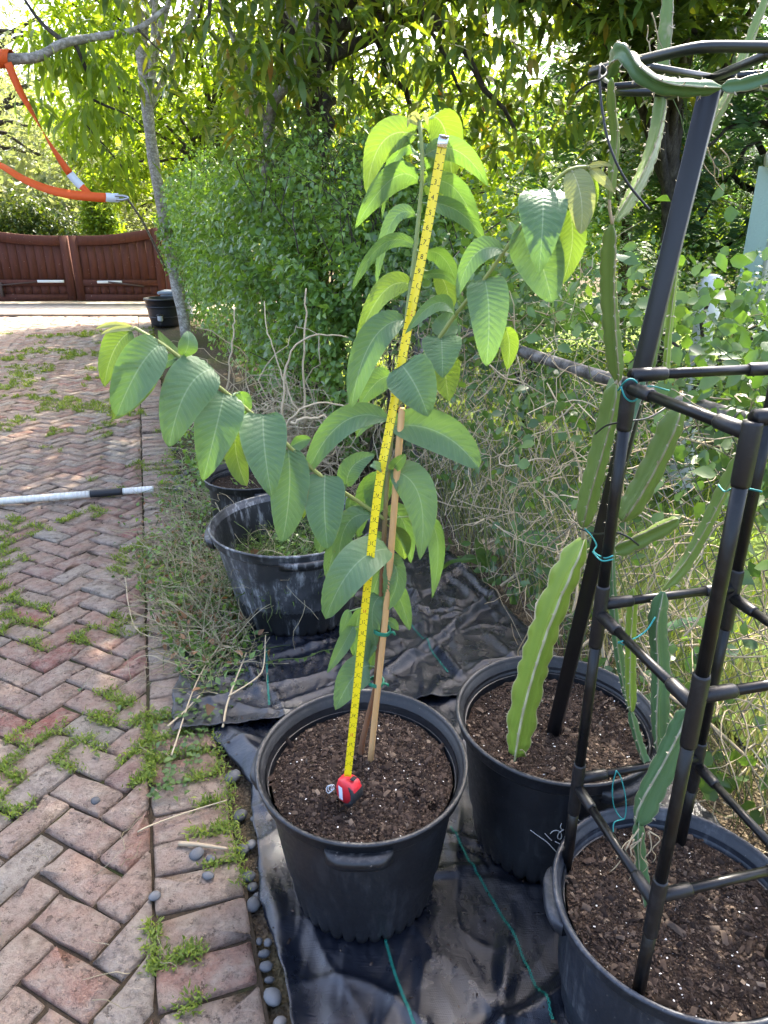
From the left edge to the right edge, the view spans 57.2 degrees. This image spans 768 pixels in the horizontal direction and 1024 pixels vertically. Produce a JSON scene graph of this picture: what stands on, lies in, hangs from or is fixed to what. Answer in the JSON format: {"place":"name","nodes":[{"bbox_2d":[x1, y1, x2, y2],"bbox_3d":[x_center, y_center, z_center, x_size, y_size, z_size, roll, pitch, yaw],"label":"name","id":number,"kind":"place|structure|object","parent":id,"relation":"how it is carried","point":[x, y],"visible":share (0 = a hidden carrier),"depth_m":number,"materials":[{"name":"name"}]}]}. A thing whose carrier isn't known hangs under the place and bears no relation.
{"place":"outdoors","nodes":[
{"label":"outdoors","id":0,"kind":"place"},
{"bbox_2d":[7,0,168,197],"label":"oak bough","id":1,"kind":"object","parent":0,"point":[57,45],"visible":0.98,"depth_m":4.44,"materials":[{"name":"green plant"}]},
{"bbox_2d":[0,49,129,201],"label":"hanging strap","id":2,"kind":"object","parent":1,"relation":"hanging from","point":[85,193],"visible":0.97,"depth_m":4.45,"materials":[{"name":"fabric"}]},
{"bbox_2d":[127,199,165,267],"bbox_3d":[-1.724,-2.018,5.172,0.028,0.499,1.318,-3,22,-8],"label":"dry stick","id":3,"kind":"object","parent":2,"relation":"attached to","point":[141,219],"visible":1,"depth_m":5.05,"materials":[{"name":"wood"}]},
{"bbox_2d":[0,302,259,316],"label":"apron","id":4,"kind":"object","parent":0,"point":[73,308],"visible":0.33,"depth_m":14.93,"materials":[{"name":"concrete"}]},
{"bbox_2d":[0,232,77,300],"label":"gate leaf","id":5,"kind":"object","parent":4,"relation":"on","point":[36,267],"visible":1,"depth_m":15.60,"materials":[{"name":"paint"}]},
{"bbox_2d":[162,241,170,289],"bbox_3d":[-4.733,-5.484,15.602,0.270,1.680,0.250,0,22,0],"label":"gate post","id":6,"kind":"object","parent":4,"relation":"on","point":[168,283],"depth_m":15.64,"materials":[{"name":"paint"}]},
{"bbox_2d":[68,228,166,300],"bbox_3d":[-5.876,-5.462,15.536,1.998,1.549,0.198,0,22,0],"label":"gate leaf","id":7,"kind":"object","parent":6,"relation":"attached to","point":[127,266],"visible":0.97,"depth_m":15.57,"materials":[{"name":"paint"}]},
{"bbox_2d":[0,316,268,1023],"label":"driveway","id":8,"kind":"structure","parent":0,"point":[57,904],"depth_m":2.25,"materials":[{"name":"brick"}]},
{"bbox_2d":[0,314,148,316],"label":"kerb","id":9,"kind":"structure","parent":8,"relation":"on","point":[65,315],"depth_m":13.68,"materials":[{"name":"concrete"}]},
{"bbox_2d":[0,486,153,504],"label":"wrapped pole","id":10,"kind":"object","parent":8,"relation":"on","point":[68,495],"visible":0.96,"depth_m":4.43,"materials":[{"name":"plastic"}]},
{"bbox_2d":[0,564,176,1008],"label":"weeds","id":11,"kind":"object","parent":8,"relation":"on","point":[89,776],"visible":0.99,"depth_m":2.31,"materials":[{"name":"plant"}]},
{"bbox_2d":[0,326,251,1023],"bbox_3d":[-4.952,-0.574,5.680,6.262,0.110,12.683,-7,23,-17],"label":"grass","id":12,"kind":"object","parent":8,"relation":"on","point":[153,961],"visible":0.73,"depth_m":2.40,"materials":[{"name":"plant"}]},
{"bbox_2d":[148,890,160,900],"bbox_3d":[-0.589,0.987,1.809,0.031,0.019,0.028,-16,27,-28],"label":"pebble","id":13,"kind":"object","parent":8,"relation":"on","point":[155,895],"visible":1,"depth_m":1.80,"materials":[{"name":"stone"}]},
{"bbox_2d":[146,762,176,796],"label":"creeping vine","id":14,"kind":"object","parent":8,"relation":"on","point":[155,793],"visible":0.91,"depth_m":2.19,"materials":[{"name":"green plant"}]},
{"bbox_2d":[77,475,261,801],"bbox_3d":[-0.962,0.304,3.466,0.917,0.073,3.030,-7,23,-17],"label":"border creeper","id":15,"kind":"object","parent":8,"relation":"on","point":[169,758],"visible":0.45,"depth_m":2.49,"materials":[{"name":"green plant"}]},
{"bbox_2d":[137,800,226,832],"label":"twig","id":16,"kind":"object","parent":8,"relation":"on","point":[138,831],"visible":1,"depth_m":2.04,"materials":[{"name":"wood"}]},
{"bbox_2d":[189,847,204,860],"bbox_3d":[-0.512,0.936,1.928,0.042,0.026,0.038,-19,31,-36],"label":"pebble","id":17,"kind":"object","parent":8,"relation":"on","point":[196,853],"visible":1,"depth_m":1.92,"materials":[{"name":"stone"}]},
{"bbox_2d":[191,713,211,762],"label":"creeping vine","id":18,"kind":"object","parent":8,"relation":"on","point":[197,742],"visible":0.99,"depth_m":2.32,"materials":[{"name":"green plant"}]},
{"bbox_2d":[178,841,227,849],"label":"twig","id":19,"kind":"object","parent":8,"relation":"on","point":[192,844],"visible":1,"depth_m":1.94,"materials":[{"name":"beige wood"}]},
{"bbox_2d":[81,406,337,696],"bbox_3d":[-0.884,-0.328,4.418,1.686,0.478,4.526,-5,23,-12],"label":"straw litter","id":20,"kind":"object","parent":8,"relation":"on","point":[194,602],"visible":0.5,"depth_m":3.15,"materials":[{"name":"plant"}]},
{"bbox_2d":[119,423,336,687],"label":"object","id":21,"kind":"object","parent":8,"relation":"on","point":[201,639],"visible":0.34,"depth_m":3.20,"materials":[{"name":"green plant"}]},
{"bbox_2d":[0,230,767,1023],"bbox_3d":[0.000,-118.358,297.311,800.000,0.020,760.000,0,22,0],"label":"ground","id":22,"kind":"structure","parent":0,"point":[242,788],"depth_m":3.15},
{"bbox_2d":[0,187,84,235],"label":"shrub","id":23,"kind":"object","parent":22,"relation":"on","point":[32,218],"visible":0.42,"depth_m":17.29,"materials":[{"name":"green plant"}]},
{"bbox_2d":[0,0,169,234],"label":"oak tree","id":24,"kind":"object","parent":22,"relation":"on","point":[5,40],"visible":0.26,"depth_m":18.21,"materials":[{"name":"green plant"}]},
{"bbox_2d":[71,169,127,235],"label":"shrub","id":25,"kind":"object","parent":22,"relation":"on","point":[102,224],"visible":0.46,"depth_m":16.57,"materials":[{"name":"green plant"}]},
{"bbox_2d":[0,0,300,270],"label":"oak tree","id":26,"kind":"object","parent":22,"relation":"on","point":[142,200],"visible":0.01,"depth_m":23.26,"materials":[{"name":"green plant"}]},
{"bbox_2d":[143,296,178,326],"bbox_3d":[-3.861,-3.522,12.366,0.651,0.465,0.651,0,22,0],"label":"tub","id":27,"kind":"object","parent":22,"relation":"on","point":[165,306],"visible":0.73,"depth_m":12.16,"materials":[{"name":"plastic"}]},
{"bbox_2d":[132,0,207,336],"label":"pale trunk tree","id":28,"kind":"object","parent":22,"relation":"on","point":[152,152],"visible":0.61,"depth_m":9.87,"materials":[{"name":"grey plant"}]},
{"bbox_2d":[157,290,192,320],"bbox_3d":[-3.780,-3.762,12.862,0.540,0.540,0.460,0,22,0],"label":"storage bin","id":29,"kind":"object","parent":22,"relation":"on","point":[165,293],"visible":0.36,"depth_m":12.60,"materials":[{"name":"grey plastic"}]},
{"bbox_2d":[225,307,235,389],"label":"dry shrub","id":30,"kind":"object","parent":22,"relation":"on","point":[231,350],"visible":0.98,"depth_m":3.84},
{"bbox_2d":[224,769,241,783],"bbox_3d":[-0.478,0.836,2.222,0.058,0.035,0.046,-18,25,-38],"label":"pebble","id":31,"kind":"object","parent":22,"relation":"on","point":[234,773],"visible":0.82,"depth_m":2.21,"materials":[{"name":"stone"}]},
{"bbox_2d":[204,463,266,516],"bbox_3d":[-0.720,-0.041,3.887,0.515,0.364,0.513,0,22,0],"label":"nursery pot","id":32,"kind":"object","parent":22,"relation":"on","point":[221,476],"visible":0.3,"depth_m":3.72,"materials":[{"name":"plastic"}]},
{"bbox_2d":[234,809,246,821],"bbox_3d":[-0.424,0.895,2.080,0.036,0.028,0.046,3,22,8],"label":"pebble","id":33,"kind":"object","parent":22,"relation":"on","point":[238,812],"visible":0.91,"depth_m":2.07,"materials":[{"name":"stone"}]},
{"bbox_2d":[179,370,306,496],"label":"edge weeds","id":34,"kind":"object","parent":22,"relation":"on","point":[187,461],"visible":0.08,"depth_m":4.75,"materials":[{"name":"green plant"}]},
{"bbox_2d":[242,870,255,882],"bbox_3d":[-0.362,0.976,1.886,0.036,0.021,0.030,5,22,11],"label":"pebble","id":35,"kind":"object","parent":22,"relation":"on","point":[252,876],"visible":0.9,"depth_m":1.88,"materials":[{"name":"stone"}]},
{"bbox_2d":[128,404,377,692],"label":"clipped leaves","id":36,"kind":"object","parent":22,"relation":"on","point":[236,656],"visible":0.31,"depth_m":3.13,"materials":[{"name":"green plant"}]},
{"bbox_2d":[247,882,258,891],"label":"pebble","id":37,"kind":"object","parent":22,"relation":"on","point":[253,886],"visible":0.99,"depth_m":1.85,"materials":[{"name":"stone"}]},
{"bbox_2d":[246,896,260,912],"bbox_3d":[-0.335,1.007,1.806,0.037,0.024,0.040,-3,22,-8],"label":"pebble","id":38,"kind":"object","parent":22,"relation":"on","point":[253,904],"visible":1,"depth_m":1.80,"materials":[{"name":"stone"}]},
{"bbox_2d":[258,949,270,958],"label":"pebble","id":39,"kind":"object","parent":22,"relation":"on","point":[264,953],"visible":1,"depth_m":1.68,"materials":[{"name":"stone"}]},
{"bbox_2d":[259,961,273,972],"bbox_3d":[-0.277,1.070,1.657,0.031,0.019,0.026,3,22,8],"label":"pebble","id":40,"kind":"object","parent":22,"relation":"on","point":[265,966],"visible":1,"depth_m":1.65,"materials":[{"name":"stone"}]},
{"bbox_2d":[142,26,395,282],"bbox_3d":[-3.046,-9.662,19.894,7.717,7.046,5.690,0,22,0],"label":"leafy tree","id":41,"kind":"object","parent":22,"relation":"on","point":[192,88],"visible":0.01,"depth_m":18.96,"materials":[{"name":"green plant"}]},
{"bbox_2d":[219,0,319,386],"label":"slender tree","id":42,"kind":"object","parent":22,"relation":"on","point":[270,111],"visible":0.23,"depth_m":6.19,"materials":[{"name":"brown plant"}]},
{"bbox_2d":[263,987,281,1006],"bbox_3d":[-0.251,1.094,1.589,0.042,0.028,0.041,2,22,4],"label":"pebble","id":43,"kind":"object","parent":22,"relation":"on","point":[272,996],"visible":1,"depth_m":1.58,"materials":[{"name":"stone"}]},
{"bbox_2d":[273,1016,286,1023],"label":"pebble","id":44,"kind":"object","parent":22,"relation":"on","point":[280,1019],"visible":1,"depth_m":1.54,"materials":[{"name":"stone"}]},
{"bbox_2d":[264,301,297,409],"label":"bare branch","id":45,"kind":"object","parent":22,"relation":"on","point":[296,408],"visible":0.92,"depth_m":3.64,"materials":[{"name":"wood"}]},
{"bbox_2d":[153,292,435,511],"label":"dry vines","id":46,"kind":"object","parent":22,"relation":"on","point":[311,424],"visible":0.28,"depth_m":4.74,"materials":[{"name":"plant"}]},
{"bbox_2d":[302,288,307,423],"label":"bare branch","id":47,"kind":"object","parent":22,"relation":"on","point":[304,389],"visible":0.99,"depth_m":3.38,"materials":[{"name":"wood"}]},
{"bbox_2d":[281,333,347,415],"bbox_3d":[-0.339,-0.650,3.391,0.358,0.404,0.040,-10,24,-24],"label":"bare branch","id":48,"kind":"object","parent":22,"relation":"on","point":[286,365],"visible":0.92,"depth_m":3.33,"materials":[{"name":"wood"}]},
{"bbox_2d":[0,46,754,267],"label":"distant wood","id":49,"kind":"object","parent":22,"relation":"on","point":[52,202],"visible":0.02,"depth_m":29.97,"materials":[{"name":"green plant"}]},
{"bbox_2d":[76,0,750,393],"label":"mango tree","id":50,"kind":"object","parent":22,"relation":"on","point":[314,72],"visible":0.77,"depth_m":5.75,"materials":[{"name":"green plant"}]},
{"bbox_2d":[208,655,722,1023],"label":"ground fabric","id":51,"kind":"object","parent":22,"relation":"on","point":[495,946],"visible":0.25,"depth_m":1.68,"materials":[{"name":"fabric"}]},
{"bbox_2d":[222,652,246,727],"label":"twig","id":52,"kind":"object","parent":51,"relation":"on","point":[225,711],"visible":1,"depth_m":2.52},
{"bbox_2d":[250,689,468,942],"bbox_3d":[-0.061,0.779,1.771,0.528,0.399,0.558,0,22,0],"label":"nursery pot","id":53,"kind":"object","parent":51,"relation":"on","point":[363,868],"visible":0.92,"depth_m":1.66,"materials":[{"name":"plastic"}]},
{"bbox_2d":[96,108,613,754],"bbox_3d":[-0.072,-0.014,1.487,0.906,1.496,0.286,-2,22,-5],"label":"guava plant","id":54,"kind":"object","parent":53,"relation":"in","point":[546,242],"visible":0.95,"depth_m":1.37,"materials":[{"name":"green plant"}]},
{"bbox_2d":[368,407,404,761],"bbox_3d":[0.003,0.223,1.617,0.097,0.930,0.028,-10,24,-23],"label":"stake","id":55,"kind":"object","parent":53,"relation":"in","point":[392,527],"visible":0.93,"depth_m":1.60,"materials":[{"name":"brown wood"}]},
{"bbox_2d":[374,625,395,636],"bbox_3d":[0.001,0.276,1.642,0.053,0.014,0.042,0,22,0],"label":"plant tie","id":56,"kind":"object","parent":55,"relation":"attached to","point":[387,634],"visible":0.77,"depth_m":1.63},
{"bbox_2d":[326,134,448,806],"bbox_3d":[0.001,0.013,1.410,0.274,1.381,0.067,-10,24,-24],"label":"tape measure","id":57,"kind":"object","parent":53,"relation":"on","point":[349,786],"visible":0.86,"depth_m":1.40,"materials":[{"name":"yellow"}]},
{"bbox_2d":[171,545,557,729],"bbox_3d":[-0.168,0.469,3.002,1.482,0.051,1.320,-7,23,-17],"label":"ground fabric","id":58,"kind":"object","parent":51,"relation":"on","point":[283,695],"visible":0.47,"depth_m":2.80,"materials":[{"name":"fabric"}]},
{"bbox_2d":[171,632,228,755],"bbox_3d":[-0.673,0.631,2.564,0.042,0.055,0.677,2,22,4],"label":"twig","id":59,"kind":"object","parent":58,"relation":"on","point":[189,701],"visible":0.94,"depth_m":2.47,"materials":[{"name":"wood"}]},
{"bbox_2d":[177,626,227,717],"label":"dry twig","id":60,"kind":"object","parent":58,"relation":"on","point":[195,699],"visible":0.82,"depth_m":2.55,"materials":[{"name":"brown plant"}]},
{"bbox_2d":[228,635,265,696],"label":"twig","id":61,"kind":"object","parent":58,"relation":"on","point":[239,689],"visible":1,"depth_m":2.59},
{"bbox_2d":[204,494,369,636],"bbox_3d":[-0.395,0.231,3.047,0.717,0.419,0.735,0,22,0],"label":"nursery pot","id":62,"kind":"object","parent":58,"relation":"on","point":[297,575],"visible":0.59,"depth_m":2.84,"materials":[{"name":"plastic"}]},
{"bbox_2d":[194,492,355,648],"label":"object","id":63,"kind":"object","parent":62,"relation":"in","point":[272,541],"visible":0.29,"depth_m":2.94,"materials":[{"name":"plant"}]},
{"bbox_2d":[200,512,369,622],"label":"pot clippings","id":64,"kind":"object","parent":62,"relation":"in","point":[290,549],"visible":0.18,"depth_m":3.04,"materials":[{"name":"green plant"}]},
{"bbox_2d":[226,518,362,604],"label":"pot leaves","id":65,"kind":"object","parent":62,"relation":"in","point":[288,539],"visible":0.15,"depth_m":3.11,"materials":[{"name":"green plant"}]},
{"bbox_2d":[266,649,331,664],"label":"creeping vine","id":66,"kind":"object","parent":58,"relation":"on","point":[297,659],"visible":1,"depth_m":2.73,"materials":[{"name":"green plant"}]},
{"bbox_2d":[286,402,343,426],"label":"dry shrub","id":67,"kind":"object","parent":58,"relation":"on","point":[296,413],"visible":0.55,"depth_m":3.17,"materials":[{"name":"wood"}]},
{"bbox_2d":[182,552,557,1023],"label":"spilled litter","id":68,"kind":"object","parent":51,"relation":"on","point":[371,963],"visible":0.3,"depth_m":1.77,"materials":[{"name":"brown plant"}]},
{"bbox_2d":[456,655,656,884],"bbox_3d":[0.457,0.714,1.938,0.533,0.404,0.542,0,22,0],"label":"nursery pot","id":69,"kind":"object","parent":51,"relation":"on","point":[520,808],"visible":0.6,"depth_m":1.82,"materials":[{"name":"plastic"}]},
{"bbox_2d":[546,40,767,736],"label":"ring post","id":70,"kind":"object","parent":69,"relation":"in","point":[696,145],"visible":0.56,"depth_m":1.28,"materials":[{"name":"metal"}]},
{"bbox_2d":[505,0,767,761],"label":"dragon fruit cactus","id":71,"kind":"object","parent":70,"relation":"attached to","point":[552,605],"visible":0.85,"depth_m":1.36,"materials":[{"name":"plant"}]},
{"bbox_2d":[575,63,649,210],"bbox_3d":[0.329,-0.544,1.020,0.035,0.199,0.136,-18,28,-38],"label":"cable tie","id":72,"kind":"object","parent":71,"relation":"hanging from","point":[599,79],"visible":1,"depth_m":1.01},
{"bbox_2d":[543,805,767,1023],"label":"nursery pot","id":73,"kind":"object","parent":51,"relation":"on","point":[709,964],"visible":0.77,"depth_m":1.42,"materials":[{"name":"plastic"}]},
{"bbox_2d":[563,362,767,995],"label":"trellis tower","id":74,"kind":"structure","parent":73,"relation":"in","point":[702,695],"depth_m":1.20,"materials":[{"name":"plastic"}]},
{"bbox_2d":[584,528,612,561],"bbox_3d":[0.400,0.056,1.359,0.032,0.055,0.246,2,22,5],"label":"twine","id":75,"kind":"object","parent":74,"relation":"attached to","point":[595,554],"visible":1,"depth_m":1.27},
{"bbox_2d":[578,528,638,545],"bbox_3d":[0.441,0.039,1.406,0.043,0.105,0.264,0,22,0],"label":"cable tie","id":76,"kind":"object","parent":74,"relation":"attached to","point":[631,539],"visible":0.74,"depth_m":1.27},
{"bbox_2d":[612,770,626,831],"bbox_3d":[0.479,0.585,1.423,0.033,0.123,0.043,0,22,0],"label":"twine","id":77,"kind":"object","parent":74,"relation":"attached to","point":[621,819],"visible":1,"depth_m":1.43,"materials":[{"name":"plastic"}]},
{"bbox_2d":[594,407,665,434],"bbox_3d":[0.427,-0.150,1.254,0.126,0.072,0.119,12,25,27],"label":"cable tie","id":78,"kind":"object","parent":74,"relation":"attached to","point":[634,420],"visible":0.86,"depth_m":1.23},
{"bbox_2d":[617,378,669,401],"bbox_3d":[0.436,-0.209,1.161,0.136,0.040,0.038,-10,24,-24],"label":"twine","id":79,"kind":"object","parent":74,"relation":"attached to","point":[623,383],"visible":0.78,"depth_m":1.13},
{"bbox_2d":[604,382,734,907],"bbox_3d":[0.516,0.245,1.342,0.175,0.983,0.374,0,22,0],"label":"dragon fruit cactus","id":80,"kind":"object","parent":73,"relation":"in","point":[658,777],"visible":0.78,"depth_m":1.33,"materials":[{"name":"plant"}]},
{"bbox_2d":[443,537,507,583],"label":"strap leaf plant","id":81,"kind":"object","parent":22,"relation":"on","point":[481,555],"visible":0.69,"depth_m":3.42,"materials":[{"name":"plant"}]},
{"bbox_2d":[242,261,767,856],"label":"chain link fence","id":82,"kind":"object","parent":22,"relation":"on","point":[578,371],"visible":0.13,"depth_m":2.63,"materials":[{"name":"metal"}]},
{"bbox_2d":[290,414,326,424],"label":"dry shrub","id":83,"kind":"object","parent":82,"relation":"attached to","point":[304,418],"visible":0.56,"depth_m":3.07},
{"bbox_2d":[315,99,767,789],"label":"fence vine","id":84,"kind":"object","parent":82,"relation":"hanging from","point":[729,325],"visible":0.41,"depth_m":2.44,"materials":[{"name":"green plant"}]},
{"bbox_2d":[318,222,767,852],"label":"dry vines","id":85,"kind":"object","parent":82,"relation":"attached to","point":[558,466],"visible":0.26,"depth_m":2.65,"materials":[{"name":"plant"}]},
{"bbox_2d":[375,335,767,819],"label":"woody vines","id":86,"kind":"object","parent":82,"relation":"attached to","point":[675,700],"visible":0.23,"depth_m":2.49,"materials":[{"name":"plant"}]},
{"bbox_2d":[510,513,590,604],"bbox_3d":[0.762,0.258,3.179,0.365,0.512,0.109,4,22,10],"label":"strap leaf plant","id":87,"kind":"object","parent":22,"relation":"on","point":[514,598],"visible":0.28,"depth_m":3.16,"materials":[{"name":"plant"}]},
{"bbox_2d":[639,617,699,702],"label":"strap leaf plant","id":88,"kind":"object","parent":22,"relation":"on","point":[676,626],"visible":0.22,"depth_m":2.25,"materials":[{"name":"plant"}]},
{"bbox_2d":[699,750,767,836],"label":"creeper","id":89,"kind":"object","parent":22,"relation":"on","point":[709,792],"visible":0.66,"depth_m":1.93,"materials":[{"name":"green plant"}]},
{"bbox_2d":[0,0,767,224],"label":"sky","id":90,"kind":"structure","parent":0,"point":[178,3],"materials":[{"name":"white"}]},
{"bbox_2d":[273,296,767,758],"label":"lawn","id":91,"kind":"structure","parent":0,"point":[759,543],"depth_m":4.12,"materials":[{"name":"plant"}]},
{"bbox_2d":[14,0,348,293],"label":"sunlit tree","id":92,"kind":"object","parent":91,"relation":"on","point":[179,122],"visible":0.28,"depth_m":11.41,"materials":[{"name":"green plant"}]},
{"bbox_2d":[150,97,512,471],"bbox_3d":[-1.249,-2.986,7.917,2.880,2.826,9.084,-5,23,-13],"label":"vine hedge","id":93,"kind":"object","parent":91,"relation":"on","point":[228,214],"visible":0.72,"depth_m":5.09,"materials":[{"name":"green plant"}]},
{"bbox_2d":[286,32,619,303],"bbox_3d":[1.088,-6.365,14.114,7.540,5.532,4.607,0,22,0],"label":"leafy tree","id":94,"kind":"object","parent":91,"relation":"on","point":[477,191],"visible":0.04,"depth_m":13.23,"materials":[{"name":"green plant"}]},
{"bbox_2d":[446,146,655,443],"bbox_3d":[1.178,-1.510,5.404,1.788,2.325,1.942,0,22,0],"label":"bush","id":95,"kind":"object","parent":91,"relation":"on","point":[576,271],"visible":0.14,"depth_m":5.20,"materials":[{"name":"green plant"}]},
{"bbox_2d":[343,261,762,577],"bbox_3d":[2.315,-0.826,4.518,3.682,1.383,7.583,-7,23,-17],"label":"weed growth","id":96,"kind":"object","parent":91,"relation":"on","point":[688,449],"visible":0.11,"depth_m":4.45,"materials":[{"name":"green plant"}]},
{"bbox_2d":[354,331,767,838],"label":"dry grass","id":97,"kind":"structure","parent":91,"relation":"on","point":[740,663],"depth_m":2.98,"materials":[{"name":"plant"}]},
{"bbox_2d":[456,0,767,338],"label":"feathery tree","id":98,"kind":"object","parent":91,"relation":"on","point":[564,158],"visible":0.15,"depth_m":9.12,"materials":[{"name":"green plant"}]},
{"bbox_2d":[525,54,767,298],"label":"leafy tree","id":99,"kind":"object","parent":91,"relation":"on","point":[707,221],"visible":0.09,"depth_m":14.97,"materials":[{"name":"green plant"}]},
{"bbox_2d":[541,0,763,384],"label":"broadleaf tree","id":100,"kind":"object","parent":91,"relation":"on","point":[667,166],"visible":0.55,"depth_m":5.41,"materials":[{"name":"green plant"}]},
{"bbox_2d":[538,195,767,513],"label":"bush","id":101,"kind":"object","parent":91,"relation":"on","point":[643,287],"visible":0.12,"depth_m":4.24,"materials":[{"name":"green plant"}]},
{"bbox_2d":[584,0,767,329],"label":"feathery tree","id":102,"kind":"object","parent":91,"relation":"on","point":[745,121],"visible":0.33,"depth_m":7.07,"materials":[{"name":"green plant"}]},
{"bbox_2d":[663,274,722,491],"bbox_3d":[1.947,-0.788,4.427,0.200,1.345,0.200,0,22,0],"label":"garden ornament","id":103,"kind":"object","parent":91,"relation":"on","point":[711,307],"visible":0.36,"depth_m":4.33,"materials":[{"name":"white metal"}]},
{"bbox_2d":[661,239,767,410],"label":"bush","id":104,"kind":"object","parent":91,"relation":"on","point":[749,313],"visible":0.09,"depth_m":4.78,"materials":[{"name":"green plant"}]},
{"bbox_2d":[718,151,767,410],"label":"house","id":105,"kind":"structure","parent":91,"relation":"on","point":[757,235],"depth_m":5.76,"materials":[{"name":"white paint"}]},
{"bbox_2d":[750,241,767,316],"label":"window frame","id":106,"kind":"structure","parent":105,"relation":"in","point":[765,264],"depth_m":5.88,"materials":[{"name":"white"}]},
{"bbox_2d":[604,141,749,256],"bbox_3d":[3.052,-2.670,7.637,1.588,2.435,1.692,0,22,0],"label":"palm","id":107,"kind":"object","parent":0,"point":[711,152],"visible":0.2,"depth_m":7.17,"materials":[{"name":"green plant"}]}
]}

